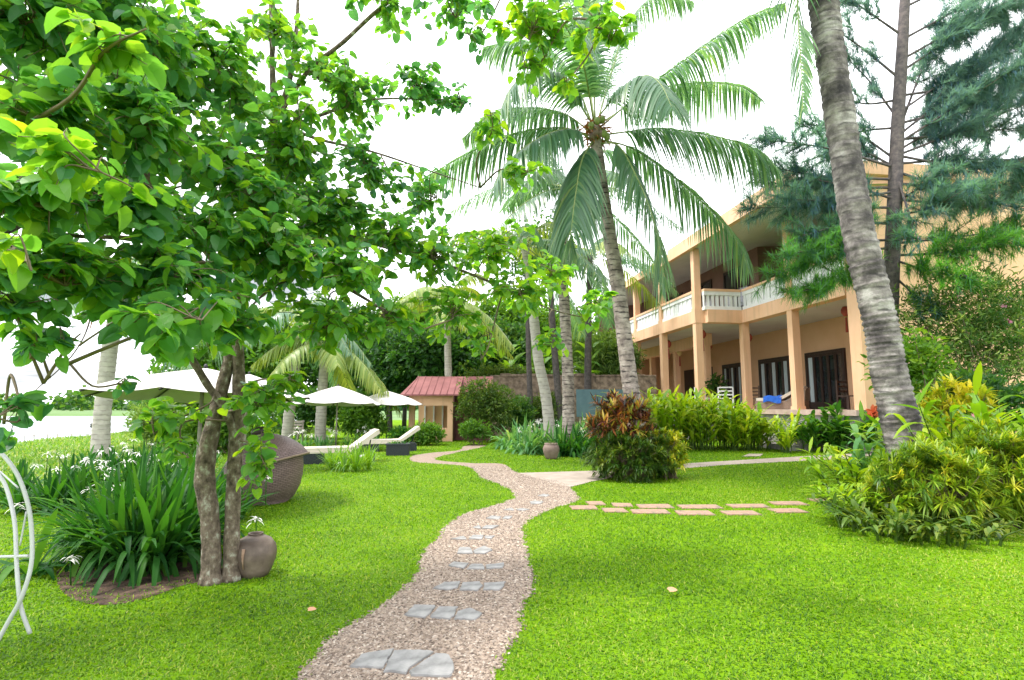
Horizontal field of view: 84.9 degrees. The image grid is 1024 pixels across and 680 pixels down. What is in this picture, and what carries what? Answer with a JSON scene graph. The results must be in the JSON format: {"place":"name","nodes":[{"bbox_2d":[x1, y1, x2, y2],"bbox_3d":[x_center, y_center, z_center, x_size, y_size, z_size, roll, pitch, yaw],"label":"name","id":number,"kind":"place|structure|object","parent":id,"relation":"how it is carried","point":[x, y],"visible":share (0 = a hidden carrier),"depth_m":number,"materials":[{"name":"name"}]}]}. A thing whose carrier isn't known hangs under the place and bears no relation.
{"place":"outdoors","nodes":[
{"label":"outdoors","id":0,"kind":"place"},
{"bbox_2d":[0,431,222,495],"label":"bank grass","id":1,"kind":"structure","parent":0,"point":[47,445],"depth_m":17.09,"materials":[{"name":"green plant"}]},
{"bbox_2d":[0,416,263,441],"bbox_3d":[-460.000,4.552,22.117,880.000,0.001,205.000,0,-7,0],"label":"lake water","id":2,"kind":"structure","parent":0,"point":[61,425],"depth_m":54.39,"materials":[{"name":"white liquid"}]},
{"bbox_2d":[294,445,580,679],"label":"gravel path","id":3,"kind":"structure","parent":0,"point":[426,457],"depth_m":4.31,"materials":[{"name":"beige gravel"}]},
{"bbox_2d":[349,648,393,668],"bbox_3d":[-0.780,1.774,3.124,0.195,0.012,0.244,0,-7,0],"label":"flagstone","id":4,"kind":"object","parent":3,"relation":"on","point":[377,659],"visible":1,"depth_m":3.09,"materials":[{"name":"stone"}]},
{"bbox_2d":[383,649,433,674],"bbox_3d":[-0.568,1.770,3.083,0.237,0.012,0.289,0,-7,0],"label":"flagstone","id":5,"kind":"object","parent":3,"relation":"on","point":[403,661],"visible":0.99,"depth_m":3.09,"materials":[{"name":"stone"}]},
{"bbox_2d":[404,604,434,618],"bbox_3d":[-0.630,1.861,3.845,0.167,0.012,0.247,-1,-7,10],"label":"flagstone","id":6,"kind":"object","parent":3,"relation":"on","point":[420,611],"visible":1,"depth_m":3.82,"materials":[{"name":"stone"}]},
{"bbox_2d":[409,653,453,677],"bbox_3d":[-0.427,1.765,3.044,0.235,0.012,0.280,0,-7,0],"label":"flagstone","id":7,"kind":"object","parent":3,"relation":"on","point":[438,665],"visible":1,"depth_m":3.00,"materials":[{"name":"stone"}]},
{"bbox_2d":[430,606,457,619],"bbox_3d":[-0.462,1.856,3.809,0.169,0.012,0.233,0,-7,0],"label":"flagstone","id":8,"kind":"object","parent":3,"relation":"on","point":[445,612],"visible":1,"depth_m":3.80,"materials":[{"name":"stone"}]},
{"bbox_2d":[0,408,1023,679],"bbox_3d":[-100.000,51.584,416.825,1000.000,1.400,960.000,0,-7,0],"label":"lawn","id":9,"kind":"structure","parent":0,"point":[396,420],"depth_m":4.25,"materials":[{"name":"green plant"}]},
{"bbox_2d":[0,453,34,640],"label":"garden chair","id":10,"kind":"object","parent":9,"relation":"on","point":[20,594],"visible":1,"depth_m":3.33,"materials":[{"name":"white metal"}]},
{"bbox_2d":[0,502,73,584],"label":"spider lily","id":11,"kind":"object","parent":9,"relation":"on","point":[8,567],"visible":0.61,"depth_m":4.70,"materials":[{"name":"green plant"}]},
{"bbox_2d":[0,452,90,509],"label":"spider lily","id":12,"kind":"object","parent":9,"relation":"on","point":[22,467],"visible":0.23,"depth_m":8.20,"materials":[{"name":"green plant"}]},
{"bbox_2d":[0,455,139,517],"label":"spider lily","id":13,"kind":"object","parent":9,"relation":"on","point":[55,482],"visible":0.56,"depth_m":7.47,"materials":[{"name":"green plant"}]},
{"bbox_2d":[42,453,149,511],"bbox_3d":[-5.952,2.298,8.180,1.673,1.348,1.770,2,-7,-17],"label":"spider lily","id":14,"kind":"object","parent":9,"relation":"on","point":[83,486],"visible":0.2,"depth_m":7.84,"materials":[{"name":"green plant"}]},
{"bbox_2d":[41,446,156,493],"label":"spider lily","id":15,"kind":"object","parent":9,"relation":"on","point":[113,456],"visible":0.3,"depth_m":9.57,"materials":[{"name":"green plant"}]},
{"bbox_2d":[1,252,221,458],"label":"coconut palm","id":16,"kind":"object","parent":9,"relation":"on","point":[101,427],"visible":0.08,"depth_m":15.27,"materials":[{"name":"grey plant"}]},
{"bbox_2d":[75,443,157,467],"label":"spider lily","id":17,"kind":"object","parent":9,"relation":"on","point":[107,457],"visible":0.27,"depth_m":12.21,"materials":[{"name":"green plant"}]},
{"bbox_2d":[56,558,221,604],"bbox_3d":[-3.270,1.986,4.862,1.860,0.001,1.139,-5,-9,39],"label":"soil bed","id":18,"kind":"object","parent":9,"relation":"on","point":[108,585],"visible":0.46,"depth_m":4.41,"materials":[{"name":"brown soil"}]},
{"bbox_2d":[0,440,280,595],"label":"spider lily","id":19,"kind":"object","parent":18,"relation":"on","point":[142,525],"visible":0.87,"depth_m":4.78,"materials":[{"name":"green plant"}]},
{"bbox_2d":[190,0,638,586],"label":"garden tree","id":20,"kind":"object","parent":18,"relation":"on","point":[320,212],"visible":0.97,"depth_m":4.67,"materials":[{"name":"green plant"}]},
{"bbox_2d":[0,0,309,582],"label":"garden tree","id":21,"kind":"object","parent":9,"relation":"on","point":[143,60],"visible":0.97,"depth_m":3.05,"materials":[{"name":"green plant"}]},
{"bbox_2d":[121,400,189,448],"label":"shrub","id":22,"kind":"object","parent":9,"relation":"on","point":[148,435],"visible":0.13,"depth_m":18.18,"materials":[{"name":"green plant"}]},
{"bbox_2d":[138,357,209,410],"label":"garden tree","id":23,"kind":"object","parent":9,"relation":"on","point":[155,369],"visible":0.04,"depth_m":32.83,"materials":[{"name":"green plant"}]},
{"bbox_2d":[79,364,310,455],"bbox_3d":[-4.518,1.354,8.094,2.792,2.029,2.785,-1,-7,11],"label":"patio umbrella","id":24,"kind":"object","parent":9,"relation":"on","point":[185,386],"visible":0.56,"depth_m":7.87,"materials":[{"name":"beige fabric"}]},
{"bbox_2d":[0,385,418,410],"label":"treeline","id":25,"kind":"object","parent":9,"relation":"on","point":[75,400],"visible":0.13,"depth_m":169.81,"materials":[{"name":"green plant"}]},
{"bbox_2d":[163,403,264,453],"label":"shrub","id":26,"kind":"object","parent":9,"relation":"on","point":[190,428],"visible":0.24,"depth_m":16.57,"materials":[{"name":"green plant"}]},
{"bbox_2d":[180,324,302,378],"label":"garden tree","id":27,"kind":"object","parent":9,"relation":"on","point":[251,358],"visible":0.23,"depth_m":29.86,"materials":[{"name":"green plant"}]},
{"bbox_2d":[216,470,271,531],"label":"spider lily","id":28,"kind":"object","parent":9,"relation":"on","point":[222,491],"visible":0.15,"depth_m":6.97,"materials":[{"name":"green plant"}]},
{"bbox_2d":[237,531,276,578],"bbox_3d":[-2.163,1.797,4.702,0.348,0.345,0.362,0,-7,0],"label":"clay jar","id":29,"kind":"object","parent":9,"relation":"on","point":[257,553],"visible":0.98,"depth_m":4.59,"materials":[{"name":"grey ceramic"}]},
{"bbox_2d":[220,426,309,505],"bbox_3d":[-3.677,1.855,8.395,1.202,1.105,1.258,0,-7,0],"label":"woven daybed","id":30,"kind":"object","parent":9,"relation":"on","point":[287,470],"visible":0.5,"depth_m":8.10,"materials":[{"name":"wicker"}]},
{"bbox_2d":[259,299,318,425],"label":"garden tree","id":31,"kind":"object","parent":9,"relation":"on","point":[287,325],"visible":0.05,"depth_m":34.90,"materials":[{"name":"green plant"}]},
{"bbox_2d":[257,385,343,438],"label":"shrub","id":32,"kind":"object","parent":9,"relation":"on","point":[306,414],"visible":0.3,"depth_m":24.29,"materials":[{"name":"green plant"}]},
{"bbox_2d":[244,301,372,437],"bbox_3d":[-8.235,1.126,21.742,4.730,5.707,5.304,-6,-9,40],"label":"coconut palm","id":33,"kind":"object","parent":9,"relation":"on","point":[288,416],"visible":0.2,"depth_m":21.59,"materials":[{"name":"green plant"}]},
{"bbox_2d":[251,337,401,442],"bbox_3d":[-6.866,1.771,21.790,5.540,4.413,4.780,6,-9,-40],"label":"coconut palm","id":34,"kind":"object","parent":9,"relation":"on","point":[327,361],"visible":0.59,"depth_m":21.09,"materials":[{"name":"green plant"}]},
{"bbox_2d":[293,384,380,445],"bbox_3d":[-5.738,2.514,18.330,2.646,2.149,2.643,0,-7,0],"label":"patio umbrella","id":35,"kind":"object","parent":9,"relation":"on","point":[337,395],"visible":0.85,"depth_m":17.87,"materials":[{"name":"beige fabric"}]},
{"bbox_2d":[300,328,380,395],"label":"garden tree","id":36,"kind":"object","parent":9,"relation":"on","point":[314,373],"visible":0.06,"depth_m":32.89,"materials":[{"name":"green plant"}]},
{"bbox_2d":[303,429,379,464],"bbox_3d":[-4.398,2.706,14.324,1.890,0.820,0.780,3,-7,-24],"label":"sun lounger","id":37,"kind":"object","parent":9,"relation":"on","point":[312,457],"visible":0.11,"depth_m":13.98,"materials":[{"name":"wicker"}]},
{"bbox_2d":[318,438,382,472],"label":"grass tuft","id":38,"kind":"object","parent":9,"relation":"on","point":[365,458],"visible":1,"depth_m":12.46,"materials":[{"name":"green plant"}]},
{"bbox_2d":[332,391,391,441],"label":"shrub","id":39,"kind":"object","parent":9,"relation":"on","point":[354,419],"visible":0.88,"depth_m":20.88,"materials":[{"name":"green plant"}]},
{"bbox_2d":[346,320,422,431],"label":"garden tree","id":40,"kind":"object","parent":9,"relation":"on","point":[387,382],"visible":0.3,"depth_m":30.67,"materials":[{"name":"green plant"}]},
{"bbox_2d":[362,426,419,451],"bbox_3d":[-3.881,3.156,17.928,1.796,0.779,0.741,2,-7,-17],"label":"sun lounger","id":41,"kind":"object","parent":9,"relation":"on","point":[409,433],"visible":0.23,"depth_m":17.75,"materials":[{"name":"wicker"}]},
{"bbox_2d":[369,389,421,438],"bbox_3d":[-4.937,2.994,22.101,2.608,2.090,2.608,3,-7,-23],"label":"patio umbrella","id":42,"kind":"object","parent":9,"relation":"on","point":[392,398],"visible":0.68,"depth_m":21.48,"materials":[{"name":"beige fabric"}]},
{"bbox_2d":[385,440,410,455],"bbox_3d":[-3.330,3.145,16.329,0.816,0.422,0.610,1,-7,-7],"label":"planter box","id":43,"kind":"object","parent":9,"relation":"on","point":[401,448],"visible":0.99,"depth_m":16.10,"materials":[{"name":"wicker"}]},
{"bbox_2d":[404,418,446,445],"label":"shrub","id":44,"kind":"object","parent":9,"relation":"on","point":[427,432],"visible":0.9,"depth_m":20.29,"materials":[{"name":"green plant"}]},
{"bbox_2d":[369,320,482,392],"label":"garden tree","id":45,"kind":"object","parent":9,"relation":"on","point":[430,361],"visible":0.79,"depth_m":29.85,"materials":[{"name":"green plant"}]},
{"bbox_2d":[366,273,515,376],"bbox_3d":[-3.012,0.603,26.819,7.095,7.894,6.407,-6,-9,43],"label":"coconut palm","id":46,"kind":"object","parent":9,"relation":"on","point":[418,293],"visible":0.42,"depth_m":26.89,"materials":[{"name":"green plant"}]},
{"bbox_2d":[400,376,492,441],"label":"pavilion","id":47,"kind":"structure","parent":9,"relation":"on","point":[435,397],"depth_m":23.33,"materials":[{"name":"pink paint"}]},
{"bbox_2d":[431,305,512,393],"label":"garden tree","id":48,"kind":"object","parent":9,"relation":"on","point":[462,334],"visible":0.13,"depth_m":31.99,"materials":[{"name":"green plant"}]},
{"bbox_2d":[458,418,492,444],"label":"shrub","id":49,"kind":"object","parent":9,"relation":"on","point":[470,429],"visible":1,"depth_m":20.49,"materials":[{"name":"green plant"}]},
{"bbox_2d":[450,376,520,441],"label":"shrub","id":50,"kind":"object","parent":9,"relation":"on","point":[484,401],"visible":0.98,"depth_m":21.98,"materials":[{"name":"green plant"}]},
{"bbox_2d":[459,363,552,376],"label":"shrub","id":51,"kind":"object","parent":9,"relation":"on","point":[490,370],"visible":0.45,"depth_m":28.38,"materials":[{"name":"green plant"}]},
{"bbox_2d":[474,296,548,334],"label":"garden tree","id":52,"kind":"object","parent":9,"relation":"on","point":[489,309],"visible":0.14,"depth_m":37.52,"materials":[{"name":"green plant"}]},
{"bbox_2d":[484,413,540,449],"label":"white lily","id":53,"kind":"object","parent":9,"relation":"on","point":[503,441],"visible":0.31,"depth_m":18.99,"materials":[{"name":"green plant"}]},
{"bbox_2d":[489,312,545,371],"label":"garden tree","id":54,"kind":"object","parent":9,"relation":"on","point":[520,338],"visible":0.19,"depth_m":34.82,"materials":[{"name":"green plant"}]},
{"bbox_2d":[497,394,539,430],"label":"shrub","id":55,"kind":"object","parent":9,"relation":"on","point":[529,410],"visible":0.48,"depth_m":22.97,"materials":[{"name":"green plant"}]},
{"bbox_2d":[488,343,551,373],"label":"banana plant","id":56,"kind":"object","parent":9,"relation":"on","point":[514,360],"visible":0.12,"depth_m":30.45,"materials":[{"name":"green plant"}]},
{"bbox_2d":[499,228,551,433],"bbox_3d":[0.613,-0.502,25.793,3.118,9.827,3.077,-5,-8,33],"label":"bare tree","id":57,"kind":"object","parent":9,"relation":"on","point":[514,264],"visible":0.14,"depth_m":25.52,"materials":[{"name":"plant"}]},
{"bbox_2d":[446,222,612,438],"bbox_3d":[0.566,-0.320,18.447,6.225,7.878,5.661,0,-7,0],"label":"coconut palm","id":58,"kind":"object","parent":9,"relation":"on","point":[544,387],"visible":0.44,"depth_m":18.37,"materials":[{"name":"green plant"}]},
{"bbox_2d":[503,416,563,455],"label":"white lily","id":59,"kind":"object","parent":9,"relation":"on","point":[524,443],"visible":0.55,"depth_m":16.76,"materials":[{"name":"green plant"}]},
{"bbox_2d":[531,390,560,427],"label":"shrub","id":60,"kind":"object","parent":9,"relation":"on","point":[538,404],"visible":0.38,"depth_m":25.31,"materials":[{"name":"green plant"}]},
{"bbox_2d":[519,207,580,425],"bbox_3d":[1.666,-0.872,25.802,3.245,10.571,3.095,0,-7,0],"label":"tree","id":61,"kind":"object","parent":9,"relation":"on","point":[556,376],"visible":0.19,"depth_m":25.45,"materials":[{"name":"plant"}]},
{"bbox_2d":[450,149,685,446],"bbox_3d":[1.440,-1.383,16.682,6.736,9.568,6.429,0,-7,0],"label":"coconut palm","id":62,"kind":"object","parent":9,"relation":"on","point":[532,196],"visible":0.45,"depth_m":16.85,"materials":[{"name":"green plant"}]},
{"bbox_2d":[531,418,607,457],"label":"white lily","id":63,"kind":"object","parent":9,"relation":"on","point":[577,445],"visible":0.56,"depth_m":15.84,"materials":[{"name":"green plant"}]},
{"bbox_2d":[490,373,656,435],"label":"stone wall","id":64,"kind":"structure","parent":9,"relation":"on","point":[517,383],"depth_m":27.44,"materials":[{"name":"brown stone"}]},
{"bbox_2d":[408,0,789,426],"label":"coconut palm","id":65,"kind":"object","parent":9,"relation":"on","point":[580,186],"visible":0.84,"depth_m":12.66,"materials":[{"name":"green plant"}]},
{"bbox_2d":[521,238,678,427],"bbox_3d":[4.138,-0.413,27.224,7.494,9.998,6.899,0,-7,0],"label":"coconut palm","id":66,"kind":"object","parent":9,"relation":"on","point":[587,366],"visible":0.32,"depth_m":27.14,"materials":[{"name":"green plant"}]},
{"bbox_2d":[576,389,625,427],"bbox_3d":[4.117,3.335,25.354,2.404,2.183,0.140,0,-7,0],"label":"notice board","id":67,"kind":"object","parent":9,"relation":"on","point":[584,399],"visible":0.36,"depth_m":25.36,"materials":[{"name":"blue paint"}]},
{"bbox_2d":[558,326,646,374],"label":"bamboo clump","id":68,"kind":"object","parent":9,"relation":"on","point":[606,357],"visible":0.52,"depth_m":30.41,"materials":[{"name":"green plant"}]},
{"bbox_2d":[581,388,662,476],"bbox_3d":[2.204,1.865,11.317,1.740,1.791,1.608,0,-7,0],"label":"croton bush","id":69,"kind":"object","parent":9,"relation":"on","point":[616,409],"visible":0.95,"depth_m":11.07,"materials":[{"name":"red plant"}]},
{"bbox_2d":[578,428,679,483],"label":"narrow leaf bush","id":70,"kind":"object","parent":9,"relation":"on","point":[643,455],"visible":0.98,"depth_m":10.66,"materials":[{"name":"green plant"}]},
{"bbox_2d":[650,427,691,478],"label":"croton bush","id":71,"kind":"object","parent":9,"relation":"on","point":[677,451],"visible":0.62,"depth_m":11.00,"materials":[{"name":"yellow plant"}]},
{"bbox_2d":[648,391,704,449],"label":"ginger plant","id":72,"kind":"object","parent":9,"relation":"on","point":[676,424],"visible":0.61,"depth_m":18.19,"materials":[{"name":"green plant"}]},
{"bbox_2d":[666,387,731,450],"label":"ginger plant","id":73,"kind":"object","parent":9,"relation":"on","point":[701,434],"visible":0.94,"depth_m":18.15,"materials":[{"name":"green plant"}]},
{"bbox_2d":[700,387,747,448],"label":"ginger plant","id":74,"kind":"object","parent":9,"relation":"on","point":[719,435],"visible":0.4,"depth_m":18.72,"materials":[{"name":"green plant"}]},
{"bbox_2d":[714,397,772,450],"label":"ginger plant","id":75,"kind":"object","parent":9,"relation":"on","point":[734,430],"visible":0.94,"depth_m":17.90,"materials":[{"name":"green plant"}]},
{"bbox_2d":[728,401,787,449],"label":"ginger plant","id":76,"kind":"object","parent":9,"relation":"on","point":[760,430],"visible":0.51,"depth_m":18.21,"materials":[{"name":"green plant"}]},
{"bbox_2d":[586,0,938,494],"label":"coconut palm","id":77,"kind":"object","parent":9,"relation":"on","point":[889,370],"visible":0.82,"depth_m":8.12,"materials":[{"name":"grey plant"}]},
{"bbox_2d":[755,408,803,452],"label":"corn plant","id":78,"kind":"object","parent":9,"relation":"on","point":[786,441],"visible":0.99,"depth_m":17.17,"materials":[{"name":"green plant"}]},
{"bbox_2d":[596,160,1023,452],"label":"veranda house","id":79,"kind":"structure","parent":9,"relation":"on","point":[818,350],"depth_m":24.11,"materials":[{"name":"paint"}]},
{"bbox_2d":[705,372,728,404],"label":"potted plant","id":80,"kind":"object","parent":79,"relation":"on","point":[716,383],"visible":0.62,"depth_m":27.02,"materials":[{"name":"green plant"}]},
{"bbox_2d":[722,363,742,407],"bbox_3d":[11.965,2.497,30.311,0.088,2.418,2.020,1,-7,-8],"label":"door","id":81,"kind":"structure","parent":79,"relation":"in","point":[732,372],"depth_m":30.13,"materials":[{"name":"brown wood"}]},
{"bbox_2d":[723,266,749,307],"bbox_3d":[10.738,-2.451,26.816,0.068,2.020,2.200,1,-7,-8],"label":"door","id":82,"kind":"structure","parent":79,"relation":"in","point":[728,283],"depth_m":26.99,"materials":[{"name":"brown wood"}]},
{"bbox_2d":[758,356,790,400],"bbox_3d":[12.495,2.059,26.637,0.088,2.418,2.425,1,-7,-8],"label":"door","id":83,"kind":"structure","parent":79,"relation":"in","point":[774,373],"depth_m":26.65,"materials":[{"name":"brown wood"}]},
{"bbox_2d":[755,386,809,408],"bbox_3d":[10.966,2.323,22.684,1.900,0.920,0.860,-6,-9,39],"label":"chaise lounge","id":84,"kind":"object","parent":79,"relation":"on","point":[784,404],"visible":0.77,"depth_m":22.41,"materials":[{"name":"beige wood"}]},
{"bbox_2d":[804,348,848,408],"bbox_3d":[12.992,1.647,23.192,0.088,2.418,2.364,1,-7,-8],"label":"door","id":85,"kind":"structure","parent":79,"relation":"in","point":[822,368],"depth_m":23.21,"materials":[{"name":"brown wood"}]},
{"bbox_2d":[781,409,855,451],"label":"canna plant","id":86,"kind":"object","parent":9,"relation":"on","point":[813,427],"visible":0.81,"depth_m":17.31,"materials":[{"name":"green plant"}]},
{"bbox_2d":[804,400,878,452],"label":"canna plant","id":87,"kind":"object","parent":9,"relation":"on","point":[837,419],"visible":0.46,"depth_m":16.98,"materials":[{"name":"green plant"}]},
{"bbox_2d":[799,437,886,502],"bbox_3d":[5.207,1.957,8.522,1.772,0.940,1.608,0,-7,0],"label":"ginger plant","id":88,"kind":"object","parent":9,"relation":"on","point":[842,472],"visible":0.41,"depth_m":8.46,"materials":[{"name":"green plant"}]},
{"bbox_2d":[823,423,924,487],"bbox_3d":[5.572,1.877,8.751,1.488,1.150,1.228,0,-7,0],"label":"ginger plant","id":89,"kind":"object","parent":9,"relation":"on","point":[858,444],"visible":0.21,"depth_m":8.76,"materials":[{"name":"green plant"}]},
{"bbox_2d":[730,0,1023,449],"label":"pine tree","id":90,"kind":"object","parent":9,"relation":"on","point":[956,93],"visible":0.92,"depth_m":13.27,"materials":[{"name":"green plant"}]},
{"bbox_2d":[797,479,958,524],"bbox_3d":[4.284,1.962,6.862,1.382,0.540,1.690,0,-7,0],"label":"ginger plant","id":91,"kind":"object","parent":9,"relation":"on","point":[880,503],"visible":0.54,"depth_m":6.71,"materials":[{"name":"green plant"}]},
{"bbox_2d":[808,487,982,542],"bbox_3d":[4.163,1.944,6.191,1.421,0.420,1.703,6,-9,-41],"label":"ginger plant","id":92,"kind":"object","parent":9,"relation":"on","point":[857,519],"visible":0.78,"depth_m":6.12,"materials":[{"name":"green plant"}]},
{"bbox_2d":[857,325,958,417],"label":"sapling","id":93,"kind":"object","parent":9,"relation":"on","point":[922,365],"visible":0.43,"depth_m":9.75,"materials":[{"name":"green plant"}]},
{"bbox_2d":[841,399,1009,450],"bbox_3d":[6.457,1.682,8.764,2.110,1.541,2.118,0,-7,0],"label":"ginger plant","id":94,"kind":"object","parent":9,"relation":"on","point":[877,419],"visible":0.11,"depth_m":9.22,"materials":[{"name":"green plant"}]},
{"bbox_2d":[857,432,1022,532],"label":"narrow leaf bush","id":95,"kind":"object","parent":9,"relation":"on","point":[969,476],"visible":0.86,"depth_m":6.29,"materials":[{"name":"green plant"}]},
{"bbox_2d":[857,378,1023,469],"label":"ginger plant","id":96,"kind":"object","parent":9,"relation":"on","point":[929,404],"visible":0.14,"depth_m":7.34,"materials":[{"name":"green plant"}]},
{"bbox_2d":[858,501,1023,548],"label":"ginger plant","id":97,"kind":"object","parent":9,"relation":"on","point":[988,531],"visible":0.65,"depth_m":5.76,"materials":[{"name":"green plant"}]},
{"bbox_2d":[881,411,1022,485],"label":"ginger plant","id":98,"kind":"object","parent":9,"relation":"on","point":[938,434],"visible":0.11,"depth_m":7.90,"materials":[{"name":"green plant"}]},
{"bbox_2d":[893,253,1023,432],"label":"oleander","id":99,"kind":"object","parent":9,"relation":"on","point":[984,323],"visible":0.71,"depth_m":12.08,"materials":[{"name":"green plant"}]},
{"bbox_2d":[913,372,1008,435],"bbox_3d":[7.087,1.475,8.881,1.386,1.982,1.182,0,-7,0],"label":"croton bush","id":100,"kind":"object","parent":9,"relation":"on","point":[960,390],"visible":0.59,"depth_m":8.77,"materials":[{"name":"yellow plant"}]},
{"bbox_2d":[917,363,1023,435],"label":"shrub","id":101,"kind":"object","parent":9,"relation":"on","point":[1002,390],"visible":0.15,"depth_m":10.22,"materials":[{"name":"green plant"}]},
{"bbox_2d":[928,361,1023,481],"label":"ginger plant","id":102,"kind":"object","parent":9,"relation":"on","point":[977,406],"visible":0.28,"depth_m":7.42,"materials":[{"name":"green plant"}]},
{"bbox_2d":[946,417,1023,530],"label":"narrow leaf bush","id":103,"kind":"object","parent":9,"relation":"on","point":[1005,444],"visible":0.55,"depth_m":6.56,"materials":[{"name":"green plant"}]},
{"bbox_2d":[0,0,1023,407],"label":"sky","id":104,"kind":"structure","parent":0,"point":[427,140],"materials":[{"name":"white"}]},
{"bbox_2d":[520,453,871,486],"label":"side path","id":105,"kind":"structure","parent":0,"point":[571,478],"depth_m":11.95,"materials":[{"name":"concrete"}]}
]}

